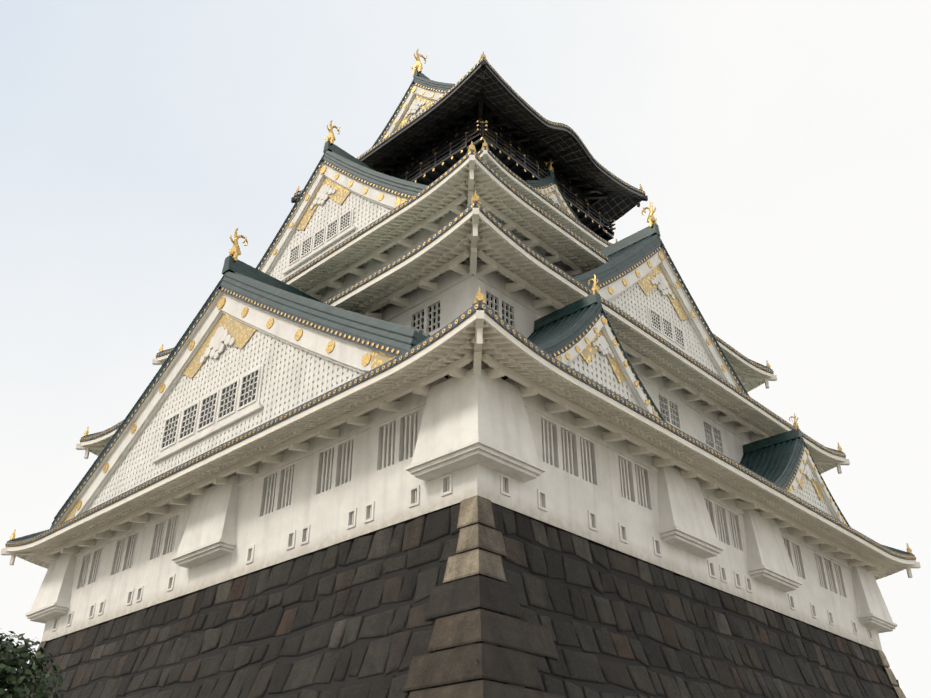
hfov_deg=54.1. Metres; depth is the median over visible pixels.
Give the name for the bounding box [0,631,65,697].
tree
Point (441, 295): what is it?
osaka castle keep
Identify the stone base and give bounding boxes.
[23,495,905,697]
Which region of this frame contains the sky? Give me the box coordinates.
[0,0,930,697]
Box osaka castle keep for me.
[1,49,920,650]
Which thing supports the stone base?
on the ground
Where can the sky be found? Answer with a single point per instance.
(780, 149)

